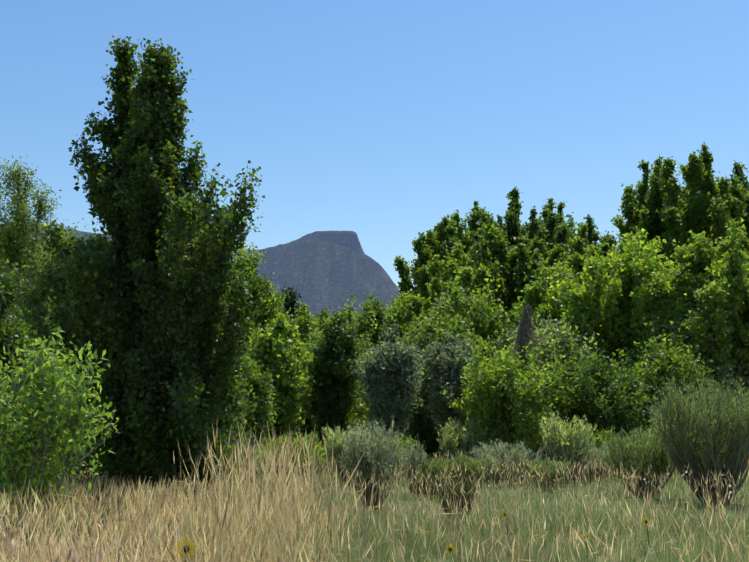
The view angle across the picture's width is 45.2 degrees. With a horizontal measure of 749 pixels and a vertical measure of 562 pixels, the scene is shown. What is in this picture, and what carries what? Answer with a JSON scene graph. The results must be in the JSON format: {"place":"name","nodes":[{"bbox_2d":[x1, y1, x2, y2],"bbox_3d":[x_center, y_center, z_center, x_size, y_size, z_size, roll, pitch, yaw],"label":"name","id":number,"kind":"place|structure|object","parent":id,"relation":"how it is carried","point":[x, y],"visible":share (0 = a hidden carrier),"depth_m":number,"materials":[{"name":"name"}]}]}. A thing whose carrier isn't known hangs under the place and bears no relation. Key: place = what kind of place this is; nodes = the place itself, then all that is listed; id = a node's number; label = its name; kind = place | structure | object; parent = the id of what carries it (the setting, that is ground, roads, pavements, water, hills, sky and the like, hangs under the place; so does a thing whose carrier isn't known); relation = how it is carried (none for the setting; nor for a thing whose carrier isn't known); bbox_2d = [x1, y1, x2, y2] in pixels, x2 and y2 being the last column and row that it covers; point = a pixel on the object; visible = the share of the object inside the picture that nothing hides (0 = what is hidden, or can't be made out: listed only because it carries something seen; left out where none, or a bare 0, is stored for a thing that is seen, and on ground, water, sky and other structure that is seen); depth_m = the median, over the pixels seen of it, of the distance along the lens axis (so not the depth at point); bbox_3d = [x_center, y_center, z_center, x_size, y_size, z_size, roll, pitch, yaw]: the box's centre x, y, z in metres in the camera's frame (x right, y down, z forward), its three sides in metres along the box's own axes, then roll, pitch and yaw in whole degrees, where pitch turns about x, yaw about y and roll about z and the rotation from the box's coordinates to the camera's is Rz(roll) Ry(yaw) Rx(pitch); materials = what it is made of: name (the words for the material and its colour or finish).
{"place":"outdoors","nodes":[
{"label":"outdoors","id":0,"kind":"place"},
{"bbox_2d":[1,224,400,330],"bbox_3d":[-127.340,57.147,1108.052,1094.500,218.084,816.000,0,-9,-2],"label":"mountain","id":1,"kind":"structure","parent":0,"point":[318,270],"depth_m":971.85,"materials":[{"name":"grey stone"}]},
{"bbox_2d":[276,293,356,317],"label":"tree","id":2,"kind":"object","parent":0,"point":[352,295],"depth_m":79.72,"materials":[{"name":"green plant"}]},
{"bbox_2d":[0,0,748,289],"label":"sky","id":3,"kind":"structure","parent":0,"point":[380,121],"materials":[{"name":"blue"}]},
{"bbox_2d":[0,420,748,561],"bbox_3d":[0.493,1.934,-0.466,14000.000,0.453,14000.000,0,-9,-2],"label":"terrain","id":4,"kind":"structure","parent":0,"point":[536,452],"depth_m":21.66,"materials":[{"name":"plant"}]},
{"bbox_2d":[0,385,31,543],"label":"shrub","id":5,"kind":"object","parent":4,"relation":"on","point":[10,482],"depth_m":13.15,"materials":[{"name":"green plant"}]},
{"bbox_2d":[0,259,65,418],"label":"tree","id":6,"kind":"object","parent":4,"relation":"on","point":[9,326],"depth_m":26.25,"materials":[{"name":"green plant"}]},
{"bbox_2d":[0,155,87,338],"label":"tree","id":7,"kind":"object","parent":4,"relation":"on","point":[5,232],"depth_m":34.83,"materials":[{"name":"green plant"}]},
{"bbox_2d":[11,224,84,325],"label":"tree","id":8,"kind":"object","parent":4,"relation":"on","point":[73,234],"depth_m":51.00,"materials":[{"name":"green plant"}]},
{"bbox_2d":[0,318,120,546],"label":"bush","id":9,"kind":"object","parent":4,"relation":"on","point":[61,422],"depth_m":10.39,"materials":[{"name":"green plant"}]},
{"bbox_2d":[47,370,103,489],"bbox_3d":[-7.723,3.757,23.023,2.752,3.751,3.268,0,-9,-2],"label":"shrub","id":10,"kind":"object","parent":4,"relation":"on","point":[83,467],"depth_m":22.78,"materials":[{"name":"green plant"}]},
{"bbox_2d":[5,32,279,525],"bbox_3d":[-4.025,-0.191,15.872,4.442,9.163,3.784,-6,-10,35],"label":"poplar","id":11,"kind":"object","parent":4,"relation":"on","point":[131,109],"depth_m":15.11,"materials":[{"name":"green plant"}]},
{"bbox_2d":[174,537,196,561],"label":"sunflower","id":12,"kind":"object","parent":4,"relation":"on","point":[191,547],"visible":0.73,"depth_m":5.45,"materials":[{"name":"yellow plant"}]},
{"bbox_2d":[195,390,255,489],"bbox_3d":[-3.234,3.378,18.531,1.682,2.984,1.582,0,-9,-2],"label":"shrub","id":13,"kind":"object","parent":4,"relation":"on","point":[230,449],"depth_m":18.39,"materials":[{"name":"plant"}]},
{"bbox_2d":[222,270,243,333],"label":"tree","id":14,"kind":"object","parent":4,"relation":"on","point":[230,288],"depth_m":43.72,"materials":[{"name":"green plant"}]},
{"bbox_2d":[225,429,256,491],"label":"bush","id":15,"kind":"object","parent":4,"relation":"on","point":[244,451],"depth_m":23.18,"materials":[{"name":"green plant"}]},
{"bbox_2d":[228,388,253,437],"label":"tree","id":16,"kind":"object","parent":4,"relation":"on","point":[249,392],"depth_m":25.29,"materials":[{"name":"green plant"}]},
{"bbox_2d":[225,444,275,481],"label":"hedge","id":17,"kind":"object","parent":4,"relation":"on","point":[256,451],"depth_m":26.89,"materials":[{"name":"green plant"}]},
{"bbox_2d":[229,244,284,359],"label":"tree","id":18,"kind":"object","parent":4,"relation":"on","point":[249,265],"depth_m":47.54,"materials":[{"name":"green plant"}]},
{"bbox_2d":[234,343,280,447],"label":"tree","id":19,"kind":"object","parent":4,"relation":"on","point":[265,412],"depth_m":29.11,"materials":[{"name":"green plant"}]},
{"bbox_2d":[240,310,321,468],"bbox_3d":[-3.518,3.995,32.417,3.112,5.963,2.926,0,-9,-2],"label":"tree","id":20,"kind":"object","parent":4,"relation":"on","point":[290,380],"depth_m":32.04,"materials":[{"name":"green plant"}]},
{"bbox_2d":[269,288,292,323],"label":"tree","id":21,"kind":"object","parent":4,"relation":"on","point":[283,302],"depth_m":55.80,"materials":[{"name":"green plant"}]},
{"bbox_2d":[259,326,318,440],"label":"understory","id":22,"kind":"object","parent":4,"relation":"on","point":[315,331],"depth_m":54.40,"materials":[{"name":"green plant"}]},
{"bbox_2d":[261,431,330,477],"bbox_3d":[-2.547,5.774,29.626,2.825,1.680,2.802,0,-9,-2],"label":"hedge","id":23,"kind":"object","parent":4,"relation":"on","point":[318,448],"depth_m":29.15,"materials":[{"name":"green plant"}]},
{"bbox_2d":[277,282,315,324],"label":"tree","id":24,"kind":"object","parent":4,"relation":"on","point":[292,302],"depth_m":77.89,"materials":[{"name":"green plant"}]},
{"bbox_2d":[290,301,325,349],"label":"tree","id":25,"kind":"object","parent":4,"relation":"on","point":[304,320],"depth_m":59.48,"materials":[{"name":"green plant"}]},
{"bbox_2d":[300,331,316,350],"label":"tree","id":26,"kind":"object","parent":4,"relation":"on","point":[308,339],"visible":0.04,"depth_m":53.19,"materials":[{"name":"green plant"}]},
{"bbox_2d":[311,307,333,338],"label":"tree","id":27,"kind":"object","parent":4,"relation":"on","point":[322,314],"visible":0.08,"depth_m":62.67,"materials":[{"name":"green plant"}]},
{"bbox_2d":[294,348,371,451],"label":"tree","id":28,"kind":"object","parent":4,"relation":"on","point":[355,406],"depth_m":44.81,"materials":[{"name":"green plant"}]},
{"bbox_2d":[302,309,369,471],"bbox_3d":[-1.628,4.186,34.218,2.916,6.135,3.389,0,-9,-2],"label":"tree","id":29,"kind":"object","parent":4,"relation":"on","point":[337,330],"depth_m":33.63,"materials":[{"name":"green plant"}]},
{"bbox_2d":[322,299,362,341],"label":"tree","id":30,"kind":"object","parent":4,"relation":"on","point":[348,307],"depth_m":61.85,"materials":[{"name":"green plant"}]},
{"bbox_2d":[321,424,372,485],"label":"hedge","id":31,"kind":"object","parent":4,"relation":"on","point":[334,445],"depth_m":26.70,"materials":[{"name":"green plant"}]},
{"bbox_2d":[317,341,376,421],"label":"understory","id":32,"kind":"object","parent":4,"relation":"on","point":[364,351],"depth_m":53.24,"materials":[{"name":"green plant"}]},
{"bbox_2d":[302,327,405,349],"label":"understory","id":33,"kind":"object","parent":4,"relation":"on","point":[314,333],"depth_m":53.72,"materials":[{"name":"green plant"}]},
{"bbox_2d":[352,331,372,434],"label":"tree","id":34,"kind":"object","parent":4,"relation":"on","point":[361,356],"depth_m":47.21,"materials":[{"name":"green plant"}]},
{"bbox_2d":[354,306,380,421],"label":"understory","id":35,"kind":"object","parent":4,"relation":"on","point":[366,341],"depth_m":56.23,"materials":[{"name":"green plant"}]},
{"bbox_2d":[351,288,390,352],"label":"tree","id":36,"kind":"object","parent":4,"relation":"on","point":[364,319],"depth_m":59.40,"materials":[{"name":"green plant"}]},
{"bbox_2d":[334,417,410,512],"bbox_3d":[-0.050,3.937,19.479,1.686,2.120,1.994,0,-9,-2],"label":"sagebrush","id":37,"kind":"object","parent":4,"relation":"on","point":[348,458],"depth_m":19.16,"materials":[{"name":"green plant"}]},
{"bbox_2d":[348,316,424,440],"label":"tree","id":38,"kind":"object","parent":4,"relation":"on","point":[388,387],"depth_m":32.11,"materials":[{"name":"green plant"}]},
{"bbox_2d":[376,287,425,443],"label":"tree","id":39,"kind":"object","parent":4,"relation":"on","point":[394,309],"depth_m":56.89,"materials":[{"name":"green plant"}]},
{"bbox_2d":[400,435,428,498],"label":"bush","id":40,"kind":"object","parent":4,"relation":"on","point":[417,490],"depth_m":23.29,"materials":[{"name":"green plant"}]},
{"bbox_2d":[394,299,442,456],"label":"tree","id":41,"kind":"object","parent":4,"relation":"on","point":[410,337],"depth_m":47.81,"materials":[{"name":"green plant"}]},
{"bbox_2d":[409,454,447,498],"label":"rabbitbrush","id":42,"kind":"object","parent":4,"relation":"on","point":[431,470],"depth_m":23.18,"materials":[{"name":"green plant"}]},
{"bbox_2d":[407,286,485,432],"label":"tree","id":43,"kind":"object","parent":4,"relation":"on","point":[438,307],"depth_m":41.94,"materials":[{"name":"green plant"}]},
{"bbox_2d":[420,330,480,452],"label":"tree","id":44,"kind":"object","parent":4,"relation":"on","point":[455,364],"depth_m":33.11,"materials":[{"name":"green plant"}]},
{"bbox_2d":[446,542,455,561],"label":"sunflower","id":45,"kind":"object","parent":4,"relation":"on","point":[451,551],"visible":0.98,"depth_m":7.90,"materials":[{"name":"yellow plant"}]},
{"bbox_2d":[432,472,476,525],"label":"shrub","id":46,"kind":"object","parent":4,"relation":"on","point":[457,491],"depth_m":16.34,"materials":[{"name":"brown plant"}]},
{"bbox_2d":[425,310,499,439],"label":"tree","id":47,"kind":"object","parent":4,"relation":"on","point":[454,325],"depth_m":38.31,"materials":[{"name":"green plant"}]},
{"bbox_2d":[442,451,491,493],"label":"rabbitbrush","id":48,"kind":"object","parent":4,"relation":"on","point":[466,463],"depth_m":24.23,"materials":[{"name":"green plant"}]},
{"bbox_2d":[403,285,531,375],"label":"tree","id":49,"kind":"object","parent":4,"relation":"on","point":[477,327],"depth_m":40.64,"materials":[{"name":"green plant"}]},
{"bbox_2d":[432,270,517,364],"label":"tree","id":50,"kind":"object","parent":4,"relation":"on","point":[457,298],"depth_m":41.31,"materials":[{"name":"green plant"}]},
{"bbox_2d":[439,335,566,474],"bbox_3d":[4.495,4.310,30.717,4.293,4.800,4.298,0,-9,-2],"label":"tree","id":51,"kind":"object","parent":4,"relation":"on","point":[497,383],"depth_m":30.08,"materials":[{"name":"green plant"}]},
{"bbox_2d":[500,510,514,556],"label":"sunflower","id":52,"kind":"object","parent":4,"relation":"on","point":[505,513],"visible":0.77,"depth_m":12.45,"materials":[{"name":"plant"}]},
{"bbox_2d":[468,439,546,486],"bbox_3d":[3.970,5.514,27.417,2.578,1.475,1.875,6,-11,-37],"label":"rabbitbrush","id":53,"kind":"object","parent":4,"relation":"on","point":[502,448],"depth_m":27.18,"materials":[{"name":"green plant"}]},
{"bbox_2d":[509,298,542,474],"bbox_3d":[5.222,3.683,31.707,1.807,6.350,1.199,0,-9,-2],"label":"dead snag","id":54,"kind":"object","parent":4,"relation":"on","point":[523,336],"visible":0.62,"depth_m":31.95,"materials":[{"name":"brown wood"}]},
{"bbox_2d":[488,313,603,459],"bbox_3d":[7.175,4.428,36.933,4.917,6.385,4.594,0,-9,-2],"label":"understory","id":55,"kind":"object","parent":4,"relation":"on","point":[542,335],"depth_m":36.75,"materials":[{"name":"green plant"}]},
{"bbox_2d":[523,456,571,490],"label":"rabbitbrush","id":56,"kind":"object","parent":4,"relation":"on","point":[546,464],"depth_m":25.28,"materials":[{"name":"green plant"}]},
{"bbox_2d":[538,338,588,461],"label":"tree","id":57,"kind":"object","parent":4,"relation":"on","point":[568,364],"depth_m":36.23,"materials":[{"name":"green plant"}]},
{"bbox_2d":[580,531,590,561],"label":"sunflower","id":58,"kind":"object","parent":4,"relation":"on","point":[585,541],"visible":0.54,"depth_m":9.05,"materials":[{"name":"plant"}]},
{"bbox_2d":[565,437,613,482],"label":"rabbitbrush","id":59,"kind":"object","parent":4,"relation":"on","point":[596,454],"depth_m":28.35,"materials":[{"name":"green plant"}]},
{"bbox_2d":[545,348,664,473],"bbox_3d":[8.558,4.752,32.786,4.801,4.505,4.943,0,-9,-2],"label":"tree","id":60,"kind":"object","parent":4,"relation":"on","point":[630,396],"depth_m":32.08,"materials":[{"name":"green plant"}]},
{"bbox_2d":[594,423,677,498],"bbox_3d":[6.923,4.662,23.650,2.420,2.086,2.542,0,-9,-2],"label":"rabbitbrush","id":61,"kind":"object","parent":4,"relation":"on","point":[630,450],"depth_m":23.31,"materials":[{"name":"green plant"}]},
{"bbox_2d":[639,517,661,561],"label":"sunflower","id":62,"kind":"object","parent":4,"relation":"on","point":[646,522],"visible":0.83,"depth_m":11.06,"materials":[{"name":"plant"}]},
{"bbox_2d":[594,155,716,278],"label":"cottonwood","id":63,"kind":"object","parent":4,"relation":"on","point":[632,208],"depth_m":55.24,"materials":[{"name":"green plant"}]},
{"bbox_2d":[615,314,715,430],"bbox_3d":[12.444,4.691,39.026,4.318,6.434,5.247,0,-9,-2],"label":"tree","id":64,"kind":"object","parent":4,"relation":"on","point":[666,342],"depth_m":38.90,"materials":[{"name":"green plant"}]},
{"bbox_2d":[626,328,718,469],"bbox_3d":[11.076,4.501,34.149,3.413,5.464,3.294,0,-9,-2],"label":"tree","id":65,"kind":"object","parent":4,"relation":"on","point":[656,364],"depth_m":33.56,"materials":[{"name":"green plant"}]},
{"bbox_2d":[622,294,741,409],"bbox_3d":[13.512,4.220,39.899,5.121,7.617,5.523,0,-9,-2],"label":"tree","id":66,"kind":"object","parent":4,"relation":"on","point":[721,359],"depth_m":38.69,"materials":[{"name":"green plant"}]},
{"bbox_2d":[636,142,748,276],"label":"cottonwood","id":67,"kind":"object","parent":4,"relation":"on","point":[683,222],"depth_m":52.56,"materials":[{"name":"green plant"}]},
{"bbox_2d":[642,367,748,505],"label":"rabbitbrush","id":68,"kind":"object","parent":4,"relation":"on","point":[732,469],"depth_m":21.26,"materials":[{"name":"green plant"}]},
{"bbox_2d":[643,282,748,407],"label":"tree","id":69,"kind":"object","parent":4,"relation":"on","point":[675,325],"depth_m":38.52,"materials":[{"name":"green plant"}]},
{"bbox_2d":[728,160,748,253],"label":"cottonwood","id":70,"kind":"object","parent":4,"relation":"on","point":[741,175],"depth_m":57.35,"materials":[{"name":"green plant"}]},
{"bbox_2d":[382,432,417,483],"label":"shrub","id":71,"kind":"object","parent":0,"point":[407,441],"depth_m":27.75,"materials":[{"name":"green plant"}]},
{"bbox_2d":[405,349,443,459],"bbox_3d":[1.620,5.464,39.277,4.397,5.088,4.703,0,-9,-2],"label":"bush","id":72,"kind":"object","parent":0,"point":[426,430],"depth_m":38.37,"materials":[{"name":"green plant"}]},
{"bbox_2d":[393,216,460,313],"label":"cottonwood","id":73,"kind":"object","parent":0,"point":[425,254],"depth_m":61.82,"materials":[{"name":"green plant"}]},
{"bbox_2d":[394,242,509,335],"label":"cottonwood","id":74,"kind":"object","parent":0,"point":[465,272],"depth_m":56.01,"materials":[{"name":"green plant"}]},
{"bbox_2d":[436,414,487,463],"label":"hedge","id":75,"kind":"object","parent":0,"point":[451,441],"depth_m":30.45,"materials":[{"name":"green plant"}]},
{"bbox_2d":[426,201,509,260],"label":"cottonwood","id":76,"kind":"object","parent":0,"point":[471,236],"depth_m":65.68,"materials":[{"name":"green plant"}]},
{"bbox_2d":[468,413,512,477],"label":"hedge","id":77,"kind":"object","parent":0,"point":[501,435],"depth_m":30.17,"materials":[{"name":"green plant"}]},
{"bbox_2d":[461,221,531,332],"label":"cottonwood","id":78,"kind":"object","parent":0,"point":[494,246],"depth_m":58.14,"materials":[{"name":"green plant"}]},
{"bbox_2d":[461,186,575,334],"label":"cottonwood","id":79,"kind":"object","parent":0,"point":[511,216],"depth_m":64.44,"materials":[{"name":"green plant"}]},
{"bbox_2d":[493,225,579,450],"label":"cottonwood","id":80,"kind":"object","parent":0,"point":[528,274],"depth_m":56.14,"materials":[{"name":"green plant"}]},
{"bbox_2d":[508,260,579,343],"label":"cottonwood","id":81,"kind":"object","parent":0,"point":[534,295],"depth_m":47.01,"materials":[{"name":"green plant"}]},
{"bbox_2d":[537,413,599,483],"bbox_3d":[5.987,5.183,28.145,1.863,2.337,1.894,-5,-10,30],"label":"hedge","id":82,"kind":"object","parent":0,"point":[565,433],"depth_m":27.94,"materials":[{"name":"green plant"}]},
{"bbox_2d":[539,198,601,257],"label":"cottonwood","id":83,"kind":"object","parent":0,"point":[546,208],"depth_m":68.89,"materials":[{"name":"green plant"}]},
{"bbox_2d":[563,235,602,284],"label":"cottonwood","id":84,"kind":"object","parent":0,"point":[579,251],"depth_m":60.50,"materials":[{"name":"green plant"}]},
{"bbox_2d":[567,214,624,266],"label":"cottonwood","id":85,"kind":"object","parent":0,"point":[590,225],"depth_m":70.89,"materials":[{"name":"green plant"}]},
{"bbox_2d":[582,426,618,478],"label":"shrub","id":86,"kind":"object","parent":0,"point":[599,441],"depth_m":29.83,"materials":[{"name":"green plant"}]},
{"bbox_2d":[597,233,626,251],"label":"cottonwood","id":87,"kind":"object","parent":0,"point":[623,240],"depth_m":67.71,"materials":[{"name":"green plant"}]},
{"bbox_2d":[543,226,703,377],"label":"cottonwood","id":88,"kind":"object","parent":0,"point":[614,286],"depth_m":41.85,"materials":[{"name":"green plant"}]},
{"bbox_2d":[633,424,675,471],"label":"hedge","id":89,"kind":"object","parent":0,"point":[649,438],"depth_m":30.50,"materials":[{"name":"green plant"}]},
{"bbox_2d":[651,218,748,459],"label":"cottonwood","id":90,"kind":"object","parent":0,"point":[705,261],"depth_m":39.23,"materials":[{"name":"green plant"}]}
]}

